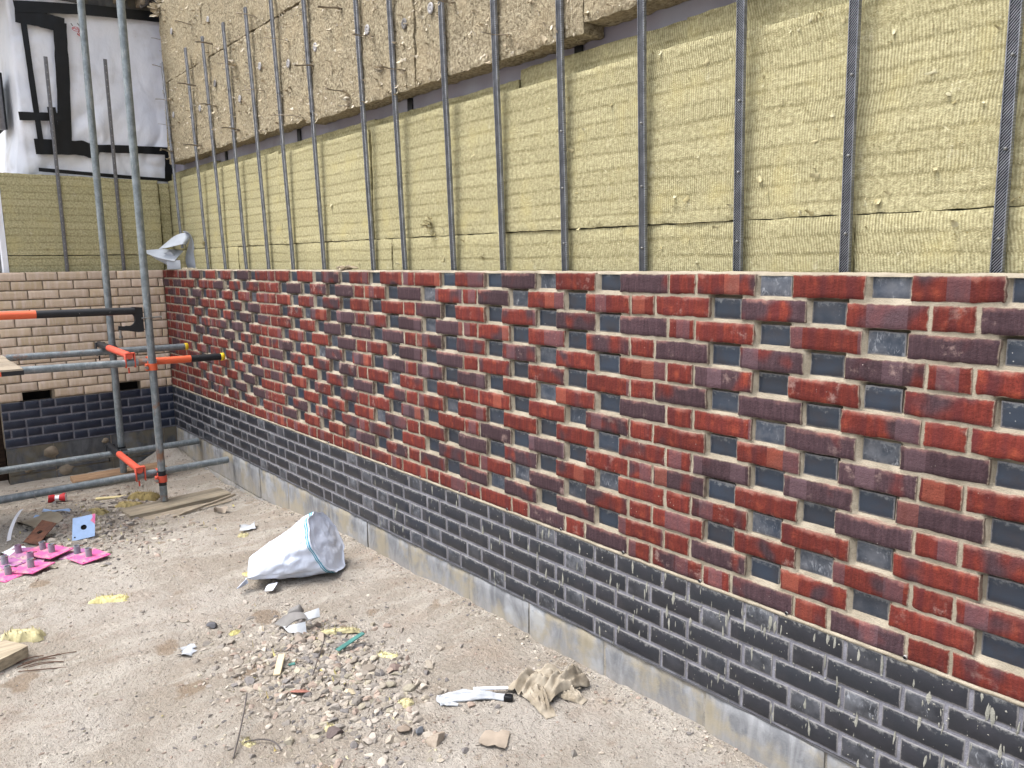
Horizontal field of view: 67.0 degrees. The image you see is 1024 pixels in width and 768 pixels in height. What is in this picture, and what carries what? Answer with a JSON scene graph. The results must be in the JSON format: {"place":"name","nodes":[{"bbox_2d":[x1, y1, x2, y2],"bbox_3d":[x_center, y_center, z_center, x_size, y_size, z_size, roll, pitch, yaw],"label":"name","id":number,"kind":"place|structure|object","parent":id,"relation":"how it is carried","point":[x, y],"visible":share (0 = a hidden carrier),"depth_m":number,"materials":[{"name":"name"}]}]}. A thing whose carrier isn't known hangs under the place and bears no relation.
{"place":"outdoors","nodes":[
{"label":"outdoors","id":0,"kind":"place"},
{"bbox_2d":[0,448,767,767],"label":"ground","id":1,"kind":"structure","parent":0,"point":[522,715],"depth_m":3.17,"materials":[{"name":"stone"}]},
{"bbox_2d":[0,415,7,480],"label":"dark hoarding","id":2,"kind":"object","parent":1,"relation":"on","point":[3,477],"visible":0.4,"depth_m":6.47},
{"bbox_2d":[0,565,24,582],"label":"base plate","id":3,"kind":"object","parent":1,"relation":"on","point":[7,575],"visible":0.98,"depth_m":4.15,"materials":[{"name":"pink paint"}]},
{"bbox_2d":[0,555,25,569],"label":"base plate","id":4,"kind":"object","parent":1,"relation":"on","point":[11,561],"visible":0.91,"depth_m":4.35,"materials":[{"name":"paint"}]},
{"bbox_2d":[0,639,28,670],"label":"timber block","id":5,"kind":"object","parent":1,"relation":"on","point":[12,653],"depth_m":3.24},
{"bbox_2d":[7,509,22,540],"bbox_3d":[-3.229,0.912,5.031,0.020,0.084,0.423,-4,10,-21],"label":"white strap","id":6,"kind":"object","parent":1,"relation":"on","point":[12,526],"visible":1,"depth_m":4.95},
{"bbox_2d":[0,544,34,558],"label":"base plate","id":7,"kind":"object","parent":1,"relation":"on","point":[19,551],"visible":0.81,"depth_m":4.55,"materials":[{"name":"paint"}]},
{"bbox_2d":[0,626,45,642],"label":"insulation scrap","id":8,"kind":"object","parent":1,"relation":"on","point":[32,634],"visible":0.96,"depth_m":3.43,"materials":[{"name":"fabric"}]},
{"bbox_2d":[15,551,45,566],"bbox_3d":[-2.746,0.984,4.412,0.156,0.055,0.156,-3,9,-13],"label":"base plate","id":9,"kind":"object","parent":1,"relation":"on","point":[29,554],"visible":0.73,"depth_m":4.41,"materials":[{"name":"paint"}]},
{"bbox_2d":[34,543,72,558],"bbox_3d":[-2.668,0.954,4.485,0.160,0.060,0.160,2,10,19],"label":"base plate","id":10,"kind":"object","parent":9,"relation":"on","point":[52,551],"visible":0.97,"depth_m":4.47,"materials":[{"name":"pink paint"}]},
{"bbox_2d":[12,558,54,573],"bbox_3d":[-2.638,0.984,4.240,0.164,0.059,0.164,1,9,9],"label":"base plate","id":11,"kind":"object","parent":1,"relation":"on","point":[31,566],"visible":1,"depth_m":4.23,"materials":[{"name":"pink paint"}]},
{"bbox_2d":[24,520,56,544],"bbox_3d":[-2.957,0.929,4.848,0.128,0.083,0.228,0,9,5],"label":"rusty plate","id":12,"kind":"object","parent":1,"relation":"on","point":[36,536],"visible":0.99,"depth_m":4.84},
{"bbox_2d":[23,541,63,553],"bbox_3d":[-2.782,0.961,4.589,0.152,0.059,0.152,3,10,21],"label":"base plate","id":13,"kind":"object","parent":1,"relation":"on","point":[42,546],"visible":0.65,"depth_m":4.58,"materials":[{"name":"pink paint"}]},
{"bbox_2d":[16,651,76,671],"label":"twigs","id":14,"kind":"object","parent":1,"relation":"on","point":[42,658],"visible":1,"depth_m":3.23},
{"bbox_2d":[0,255,113,272],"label":"wall","id":15,"kind":"structure","parent":1,"relation":"on","point":[43,255],"depth_m":6.60,"materials":[{"name":"concrete"}]},
{"bbox_2d":[8,255,163,272],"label":"insulation board","id":16,"kind":"object","parent":15,"relation":"attached to","point":[20,264],"visible":0.24,"depth_m":6.63,"materials":[{"name":"fabric"}]},
{"bbox_2d":[0,194,8,272],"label":"pale batten","id":17,"kind":"object","parent":16,"relation":"attached to","point":[4,258],"visible":0.44,"depth_m":6.28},
{"bbox_2d":[0,172,161,254],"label":"insulation board","id":18,"kind":"object","parent":16,"relation":"on","point":[31,214],"visible":0.86,"depth_m":6.56,"materials":[{"name":"fabric"}]},
{"bbox_2d":[43,56,68,271],"bbox_3d":[-3.791,-1.665,6.470,0.029,2.035,0.008,-8,12,-39],"label":"steel channel","id":19,"kind":"object","parent":18,"relation":"attached to","point":[51,116],"visible":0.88,"depth_m":6.44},
{"bbox_2d":[103,59,125,270],"bbox_3d":[-3.450,-1.737,6.747,0.029,2.080,0.008,-8,12,-39],"label":"steel channel","id":20,"kind":"object","parent":18,"relation":"attached to","point":[114,163],"visible":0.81,"depth_m":6.72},
{"bbox_2d":[48,493,66,502],"bbox_3d":[-3.378,0.846,5.750,0.116,0.067,0.076,-4,10,-19],"label":"crushed can","id":21,"kind":"object","parent":1,"relation":"on","point":[60,497],"visible":0.94,"depth_m":5.73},
{"bbox_2d":[58,544,84,559],"bbox_3d":[-2.538,0.967,4.516,0.148,0.057,0.148,-2,9,-7],"label":"base plate","id":22,"kind":"object","parent":1,"relation":"on","point":[76,550],"visible":0.62,"depth_m":4.50,"materials":[{"name":"paint"}]},
{"bbox_2d":[72,514,94,540],"bbox_3d":[-2.680,0.897,4.844,0.138,0.135,0.090,-5,10,-27],"label":"blue grey plate","id":23,"kind":"object","parent":1,"relation":"on","point":[83,527],"visible":1,"depth_m":4.84,"materials":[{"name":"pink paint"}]},
{"bbox_2d":[0,270,177,484],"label":"buff brick wall","id":24,"kind":"structure","parent":1,"relation":"on","point":[53,415],"depth_m":6.58,"materials":[{"name":"brick"}]},
{"bbox_2d":[67,547,110,564],"bbox_3d":[-2.408,0.958,4.400,0.164,0.058,0.164,5,11,33],"label":"base plate","id":25,"kind":"object","parent":1,"relation":"on","point":[89,554],"visible":1,"depth_m":4.38,"materials":[{"name":"pink paint"}]},
{"bbox_2d":[85,507,109,515],"bbox_3d":[-2.939,0.892,5.496,0.197,0.068,0.117,4,10,26],"label":"insulation scrap","id":26,"kind":"object","parent":1,"relation":"on","point":[99,511],"visible":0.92,"depth_m":5.47,"materials":[{"name":"fabric"}]},
{"bbox_2d":[4,476,215,579],"bbox_3d":[-2.745,0.919,5.279,1.410,0.172,2.829,-8,12,-39],"label":"debris","id":27,"kind":"object","parent":1,"relation":"on","point":[100,522],"visible":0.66,"depth_m":5.04,"materials":[{"name":"stone"}]},
{"bbox_2d":[15,511,62,528],"bbox_3d":[-3.128,0.911,5.146,0.371,0.057,0.238,5,11,31],"label":"plastic sheet","id":28,"kind":"object","parent":27,"relation":"on","point":[50,516],"visible":0.78,"depth_m":5.17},
{"bbox_2d":[88,593,131,603],"bbox_3d":[-1.979,1.052,3.816,0.198,0.054,0.086,-1,9,-3],"label":"insulation scrap","id":29,"kind":"object","parent":1,"relation":"on","point":[102,598],"visible":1,"depth_m":3.79,"materials":[{"name":"fabric"}]},
{"bbox_2d":[70,462,166,482],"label":"sole board","id":30,"kind":"object","parent":1,"relation":"on","point":[96,475],"visible":0.46,"depth_m":6.30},
{"bbox_2d":[0,0,228,503],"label":"tube scaffold","id":31,"kind":"object","parent":30,"relation":"on","point":[150,362],"visible":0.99,"depth_m":5.62,"materials":[{"name":"grey metal"}]},
{"bbox_3d":[-3.949,0.014,4.539,1.280,0.057,1.000,-8,12,-39],"label":"deck bearer","id":32,"kind":"object","parent":31,"relation":"on","visible":0},
{"bbox_2d":[0,365,23,376],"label":"scaffold board","id":33,"kind":"object","parent":32,"relation":"on","point":[13,370],"visible":1,"depth_m":4.69,"materials":[{"name":"beige wood"}]},
{"bbox_2d":[115,499,142,507],"bbox_3d":[-2.801,0.872,5.664,0.220,0.071,0.123,0,9,3],"label":"insulation scrap","id":34,"kind":"object","parent":1,"relation":"on","point":[123,504],"visible":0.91,"depth_m":5.64,"materials":[{"name":"fabric"}]},
{"bbox_2d":[127,488,159,500],"bbox_3d":[-2.818,0.847,5.909,0.248,0.080,0.163,-2,9,-10],"label":"insulation scrap","id":35,"kind":"object","parent":1,"relation":"on","point":[148,496],"visible":0.89,"depth_m":5.87,"materials":[{"name":"fabric"}]},
{"bbox_2d":[119,487,230,518],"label":"sole board","id":36,"kind":"object","parent":1,"relation":"on","point":[176,502],"visible":0.97,"depth_m":5.67,"materials":[{"name":"wood"}]},
{"bbox_2d":[142,499,231,519],"bbox_3d":[-2.335,0.916,5.605,0.623,0.030,0.105,-9,12,-42],"label":"board offcut","id":37,"kind":"object","parent":1,"relation":"on","point":[177,511],"visible":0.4,"depth_m":5.56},
{"bbox_2d":[172,493,235,517],"bbox_3d":[-2.220,0.878,5.598,0.023,0.052,0.501,6,11,36],"label":"timber batten","id":38,"kind":"object","parent":1,"relation":"on","point":[204,505],"visible":1,"depth_m":5.59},
{"bbox_2d":[20,493,481,767],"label":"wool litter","id":39,"kind":"object","parent":1,"relation":"on","point":[252,640],"visible":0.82,"depth_m":3.21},
{"bbox_2d":[233,693,281,758],"bbox_3d":[-0.881,1.195,2.737,0.156,0.067,0.301,-2,9,-10],"label":"bent wire","id":40,"kind":"object","parent":1,"relation":"on","point":[252,739],"visible":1,"depth_m":2.67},
{"bbox_2d":[236,511,344,590],"bbox_3d":[-1.151,0.854,4.054,0.551,0.309,0.377,-3,10,-16],"label":"white sack","id":41,"kind":"object","parent":1,"relation":"on","point":[311,544],"visible":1,"depth_m":3.99,"materials":[{"name":"plastic"}]},
{"bbox_2d":[326,726,343,738],"bbox_3d":[-0.622,1.221,2.711,0.064,0.036,0.048,-8,12,-39],"label":"stone","id":42,"kind":"object","parent":1,"relation":"on","point":[332,731],"visible":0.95,"depth_m":2.70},
{"bbox_2d":[179,598,541,767],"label":"rubble","id":43,"kind":"object","parent":1,"relation":"on","point":[330,663],"visible":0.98,"depth_m":3.01,"materials":[{"name":"stone"}]},
{"bbox_2d":[273,654,284,675],"bbox_3d":[-0.937,1.130,3.118,0.028,0.026,0.131,-2,9,-7],"label":"cream offcut","id":44,"kind":"object","parent":43,"relation":"on","point":[279,665],"visible":1,"depth_m":3.11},
{"bbox_2d":[275,608,319,632],"bbox_3d":[-0.954,1.069,3.462,0.199,0.070,0.129,-4,10,-22],"label":"torn packaging","id":45,"kind":"object","parent":43,"relation":"on","point":[286,621],"visible":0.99,"depth_m":3.46,"materials":[{"name":"paper"}]},
{"bbox_2d":[318,622,360,634],"bbox_3d":[-0.770,1.084,3.437,0.195,0.045,0.055,-2,9,-9],"label":"insulation scrap","id":46,"kind":"object","parent":43,"relation":"on","point":[345,629],"visible":0.93,"depth_m":3.43,"materials":[{"name":"fabric"}]},
{"bbox_2d":[335,632,364,650],"bbox_3d":[-0.684,1.091,3.279,0.025,0.025,0.144,6,12,38],"label":"glass strip","id":47,"kind":"object","parent":43,"relation":"on","point":[350,641],"visible":1,"depth_m":3.27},
{"bbox_2d":[397,698,416,707],"bbox_3d":[-0.397,1.188,2.889,0.068,0.032,0.066,6,11,36],"label":"insulation scrap","id":48,"kind":"object","parent":43,"relation":"on","point":[405,702],"visible":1,"depth_m":2.88,"materials":[{"name":"fabric"}]},
{"bbox_2d":[378,650,398,657],"bbox_3d":[-0.517,1.128,3.244,0.112,0.036,0.043,2,9,15],"label":"insulation scrap","id":49,"kind":"object","parent":1,"relation":"on","point":[384,654],"visible":0.94,"depth_m":3.23,"materials":[{"name":"fabric"}]},
{"bbox_2d":[426,731,444,747],"bbox_3d":[-0.263,1.219,2.656,0.047,0.054,0.063,4,10,26],"label":"stone","id":50,"kind":"object","parent":1,"relation":"on","point":[435,740],"visible":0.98,"depth_m":2.64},
{"bbox_2d":[436,686,507,705],"bbox_3d":[-0.147,1.173,2.916,0.275,0.031,0.092,-2,9,-9],"label":"torn plastic","id":51,"kind":"object","parent":1,"relation":"on","point":[454,697],"visible":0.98,"depth_m":2.91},
{"bbox_2d":[210,481,763,767],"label":"wall foot gravel","id":52,"kind":"structure","parent":1,"relation":"on","point":[627,696],"depth_m":3.33,"materials":[{"name":"stone"}]},
{"bbox_2d":[479,730,509,748],"bbox_3d":[-0.062,1.212,2.649,0.101,0.015,0.107,0,9,8],"label":"brown paper","id":53,"kind":"object","parent":1,"relation":"on","point":[492,737],"visible":1,"depth_m":2.65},
{"bbox_2d":[506,663,589,718],"bbox_3d":[0.159,1.124,2.937,0.281,0.102,0.264,-8,12,-39],"label":"dirty rag","id":54,"kind":"object","parent":1,"relation":"on","point":[542,688],"visible":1,"depth_m":2.91,"materials":[{"name":"fabric"}]},
{"bbox_2d":[163,269,1023,767],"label":"patterned brick wall","id":55,"kind":"structure","parent":1,"relation":"on","point":[769,519],"depth_m":2.63,"materials":[{"name":"brick"}]},
{"bbox_2d":[146,231,195,268],"bbox_3d":[-2.965,-1.162,6.724,0.443,0.325,0.168,-1,9,-5],"label":"folded sheet","id":56,"kind":"object","parent":55,"relation":"on","point":[168,257],"visible":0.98,"depth_m":6.72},
{"bbox_2d":[177,247,239,268],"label":"insulation board","id":57,"kind":"object","parent":55,"relation":"attached to","point":[216,258],"visible":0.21,"depth_m":6.37,"materials":[{"name":"yellow fabric"}]},
{"bbox_2d":[157,183,173,269],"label":"insulation board","id":58,"kind":"object","parent":57,"relation":"on","point":[164,207],"visible":0.5,"depth_m":7.08,"materials":[{"name":"fabric"}]},
{"bbox_2d":[168,169,221,249],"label":"insulation board","id":59,"kind":"object","parent":57,"relation":"on","point":[189,204],"visible":0.75,"depth_m":6.60,"materials":[{"name":"yellow fabric"}]},
{"bbox_2d":[238,243,307,269],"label":"insulation board","id":60,"kind":"object","parent":55,"relation":"attached to","point":[280,257],"visible":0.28,"depth_m":5.45,"materials":[{"name":"yellow fabric"}]},
{"bbox_2d":[217,151,283,248],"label":"insulation board","id":61,"kind":"object","parent":60,"relation":"on","point":[251,202],"visible":0.81,"depth_m":5.66,"materials":[{"name":"yellow fabric"}]},
{"bbox_2d":[306,239,392,269],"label":"insulation board","id":62,"kind":"object","parent":55,"relation":"attached to","point":[351,253],"visible":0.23,"depth_m":4.59,"materials":[{"name":"yellow fabric"}]},
{"bbox_2d":[278,130,375,243],"bbox_3d":[-1.178,-1.187,4.809,0.073,0.601,1.228,-8,12,-39],"label":"insulation board","id":63,"kind":"object","parent":62,"relation":"on","point":[342,185],"visible":0.9,"depth_m":4.71,"materials":[{"name":"yellow fabric"}]},
{"bbox_2d":[391,230,561,270],"bbox_3d":[-0.205,-0.408,3.766,0.078,0.627,1.388,-8,12,-39],"label":"insulation board","id":64,"kind":"object","parent":55,"relation":"attached to","point":[534,251],"visible":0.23,"depth_m":3.63,"materials":[{"name":"yellow fabric"}]},
{"bbox_2d":[371,92,506,239],"bbox_3d":[-0.406,-1.048,3.900,0.075,0.627,1.158,-8,12,-39],"label":"insulation board","id":65,"kind":"object","parent":64,"relation":"on","point":[473,151],"visible":0.88,"depth_m":3.84,"materials":[{"name":"yellow fabric"}]},
{"bbox_2d":[420,217,432,233],"bbox_3d":[-0.432,-0.808,3.909,0.052,0.095,0.085,-8,12,-39],"label":"wool tuft","id":66,"kind":"object","parent":65,"relation":"hanging from","point":[426,225],"visible":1,"depth_m":3.91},
{"bbox_2d":[568,215,855,272],"bbox_3d":[0.622,-0.259,2.779,0.076,0.625,1.224,-8,12,-39],"label":"insulation board","id":67,"kind":"object","parent":55,"relation":"attached to","point":[808,244],"visible":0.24,"depth_m":2.64,"materials":[{"name":"yellow fabric"}]},
{"bbox_2d":[500,29,747,231],"bbox_3d":[0.354,-0.908,2.982,0.073,0.610,1.244,-8,12,-39],"label":"insulation board","id":68,"kind":"object","parent":67,"relation":"on","point":[690,124],"visible":0.83,"depth_m":2.88,"materials":[{"name":"yellow fabric"}]},
{"bbox_2d":[854,207,1023,273],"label":"insulation board","id":69,"kind":"object","parent":55,"relation":"attached to","point":[956,242],"visible":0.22,"depth_m":2.10,"materials":[{"name":"yellow fabric"}]},
{"bbox_2d":[733,0,1023,219],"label":"insulation board","id":70,"kind":"object","parent":69,"relation":"on","point":[930,82],"visible":0.94,"depth_m":2.16,"materials":[{"name":"yellow fabric"}]},
{"bbox_2d":[175,0,736,172],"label":"grey membrane","id":71,"kind":"object","parent":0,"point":[658,19],"visible":0.06,"depth_m":3.68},
{"bbox_2d":[184,206,1014,249],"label":"wall","id":72,"kind":"structure","parent":0,"point":[677,223],"depth_m":2.92,"materials":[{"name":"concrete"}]},
{"bbox_2d":[63,0,156,10],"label":"soffit","id":73,"kind":"structure","parent":72,"relation":"attached to","point":[137,4],"depth_m":6.72,"materials":[{"name":"concrete"}]},
{"bbox_2d":[0,0,174,189],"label":"white membrane","id":74,"kind":"object","parent":73,"relation":"attached to","point":[33,33],"visible":0.71,"depth_m":6.62,"materials":[{"name":"plastic"}]},
{"bbox_2d":[0,73,7,133],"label":"window frame","id":75,"kind":"object","parent":74,"relation":"attached to","point":[3,122],"visible":1,"depth_m":6.52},
{"bbox_2d":[172,161,220,179],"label":"insulation board","id":76,"kind":"object","parent":72,"relation":"attached to","point":[193,170],"visible":0.11,"depth_m":6.67,"materials":[{"name":"fabric"}]},
{"bbox_2d":[162,50,242,164],"bbox_3d":[-2.528,-2.203,6.274,0.165,0.701,1.537,-8,12,-39],"label":"weathered insulation board","id":77,"kind":"object","parent":72,"relation":"attached to","point":[180,121],"visible":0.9,"depth_m":6.16,"materials":[{"name":"fabric"}]},
{"bbox_2d":[160,62,183,247],"bbox_3d":[-2.967,-1.980,6.757,0.064,1.565,0.030,-8,12,-39],"label":"steel channel","id":78,"kind":"object","parent":77,"relation":"attached to","point":[171,147],"visible":0.94,"depth_m":6.74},
{"bbox_2d":[158,0,202,82],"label":"weathered insulation board","id":79,"kind":"object","parent":77,"relation":"on","point":[178,40],"visible":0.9,"depth_m":6.34,"materials":[{"name":"fabric"}]},
{"bbox_2d":[147,2,159,16],"bbox_3d":[-3.055,-3.195,6.594,0.090,0.126,0.121,-8,12,-39],"label":"wool tuft","id":80,"kind":"object","parent":79,"relation":"attached to","point":[153,5],"visible":0.98,"depth_m":6.59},
{"bbox_2d":[184,47,209,268],"bbox_3d":[-2.558,-1.514,6.349,0.076,2.345,0.030,-8,12,-39],"label":"steel channel","id":81,"kind":"object","parent":77,"relation":"attached to","point":[196,157],"visible":0.77,"depth_m":6.29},
{"bbox_2d":[200,36,226,268],"bbox_3d":[-2.302,-1.469,6.045,0.076,2.345,0.030,-8,12,-39],"label":"steel channel","id":82,"kind":"object","parent":77,"relation":"attached to","point":[213,152],"visible":0.73,"depth_m":5.98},
{"bbox_2d":[217,145,280,167],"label":"insulation board","id":83,"kind":"object","parent":72,"relation":"attached to","point":[271,150],"visible":0.14,"depth_m":5.70,"materials":[{"name":"fabric"}]},
{"bbox_2d":[226,5,310,144],"bbox_3d":[-1.643,-2.041,5.225,0.160,0.705,1.253,-8,12,-39],"label":"weathered insulation board","id":84,"kind":"object","parent":72,"relation":"attached to","point":[288,27],"visible":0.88,"depth_m":5.13,"materials":[{"name":"fabric"}]},
{"bbox_2d":[197,0,269,58],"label":"weathered insulation board","id":85,"kind":"object","parent":84,"relation":"on","point":[217,12],"visible":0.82,"depth_m":5.53,"materials":[{"name":"fabric"}]},
{"bbox_2d":[221,22,247,268],"bbox_3d":[-2.020,-1.419,5.711,0.076,2.345,0.030,-8,12,-39],"label":"steel channel","id":86,"kind":"object","parent":84,"relation":"attached to","point":[234,143],"visible":0.81,"depth_m":5.65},
{"bbox_2d":[243,7,270,268],"bbox_3d":[-1.751,-1.371,5.392,0.075,2.345,0.030,-8,12,-39],"label":"steel channel","id":87,"kind":"object","parent":84,"relation":"attached to","point":[256,137],"visible":0.79,"depth_m":5.33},
{"bbox_2d":[268,0,294,269],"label":"steel channel","id":88,"kind":"object","parent":84,"relation":"attached to","point":[277,82],"visible":0.68,"depth_m":5.02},
{"bbox_2d":[280,135,321,151],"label":"insulation board","id":89,"kind":"object","parent":72,"relation":"attached to","point":[299,144],"visible":0.13,"depth_m":5.04,"materials":[{"name":"fabric"}]},
{"bbox_2d":[322,119,376,141],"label":"insulation board","id":90,"kind":"object","parent":72,"relation":"attached to","point":[346,131],"visible":0.15,"depth_m":4.58,"materials":[{"name":"fabric"}]},
{"bbox_2d":[299,0,432,124],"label":"weathered insulation board","id":91,"kind":"object","parent":72,"relation":"attached to","point":[333,58],"visible":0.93,"depth_m":4.26,"materials":[{"name":"fabric"}]},
{"bbox_2d":[262,0,300,19],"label":"weathered insulation board","id":92,"kind":"object","parent":91,"relation":"on","point":[283,5],"visible":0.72,"depth_m":4.85,"materials":[{"name":"fabric"}]},
{"bbox_2d":[301,0,326,269],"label":"steel channel","id":93,"kind":"object","parent":91,"relation":"attached to","point":[312,118],"visible":0.65,"depth_m":4.69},
{"bbox_2d":[353,0,375,269],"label":"steel channel","id":94,"kind":"object","parent":91,"relation":"attached to","point":[364,131],"visible":0.72,"depth_m":4.24,"materials":[{"name":"metal"}]},
{"bbox_2d":[386,0,407,269],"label":"steel channel","id":95,"kind":"object","parent":91,"relation":"attached to","point":[397,134],"visible":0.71,"depth_m":3.99,"materials":[{"name":"metal"}]},
{"bbox_2d":[375,79,520,125],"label":"insulation board","id":96,"kind":"object","parent":72,"relation":"attached to","point":[510,86],"visible":0.16,"depth_m":3.73,"materials":[{"name":"fabric"}]},
{"bbox_2d":[411,0,603,89],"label":"weathered insulation board","id":97,"kind":"object","parent":72,"relation":"attached to","point":[529,26],"visible":0.94,"depth_m":3.39,"materials":[{"name":"fabric"}]},
{"bbox_2d":[438,0,456,270],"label":"steel channel","id":98,"kind":"object","parent":97,"relation":"attached to","point":[444,80],"visible":0.64,"depth_m":3.67,"materials":[{"name":"metal"}]},
{"bbox_2d":[490,0,506,269],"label":"steel channel","id":99,"kind":"object","parent":97,"relation":"attached to","point":[498,127],"visible":0.62,"depth_m":3.38,"materials":[{"name":"metal"}]},
{"bbox_2d":[555,0,568,270],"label":"steel channel","id":100,"kind":"object","parent":97,"relation":"attached to","point":[562,131],"visible":0.75,"depth_m":3.08,"materials":[{"name":"metal"}]},
{"bbox_2d":[520,20,687,87],"bbox_3d":[0.342,-1.036,3.076,0.044,0.572,0.897,-8,12,-39],"label":"insulation board","id":101,"kind":"object","parent":72,"relation":"attached to","point":[669,36],"visible":0.12,"depth_m":2.98,"materials":[{"name":"fabric"}]},
{"bbox_2d":[583,0,688,26],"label":"weathered insulation board","id":102,"kind":"object","parent":72,"relation":"attached to","point":[605,13],"visible":0.96,"depth_m":2.85,"materials":[{"name":"fabric"}]},
{"bbox_2d":[637,0,647,270],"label":"steel channel","id":103,"kind":"object","parent":102,"relation":"attached to","point":[642,114],"visible":0.74,"depth_m":2.77,"materials":[{"name":"metal"}]},
{"bbox_2d":[733,0,746,270],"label":"steel channel","id":104,"kind":"object","parent":102,"relation":"attached to","point":[740,103],"visible":0.72,"depth_m":2.48,"materials":[{"name":"metal"}]},
{"bbox_2d":[839,0,861,272],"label":"steel channel","id":105,"kind":"object","parent":102,"relation":"attached to","point":[851,99],"visible":0.68,"depth_m":2.21,"materials":[{"name":"metal"}]},
{"bbox_2d":[687,0,848,41],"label":"insulation board","id":106,"kind":"object","parent":72,"relation":"attached to","point":[718,20],"visible":0.12,"depth_m":2.49,"materials":[{"name":"fabric"}]},
{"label":"weathered insulation board","id":107,"kind":"object","parent":72,"relation":"attached to","visible":0},
{"bbox_2d":[989,0,1023,272],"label":"steel channel","id":108,"kind":"object","parent":107,"relation":"attached to","point":[1007,125],"visible":0.71,"depth_m":1.91,"materials":[{"name":"metal"}]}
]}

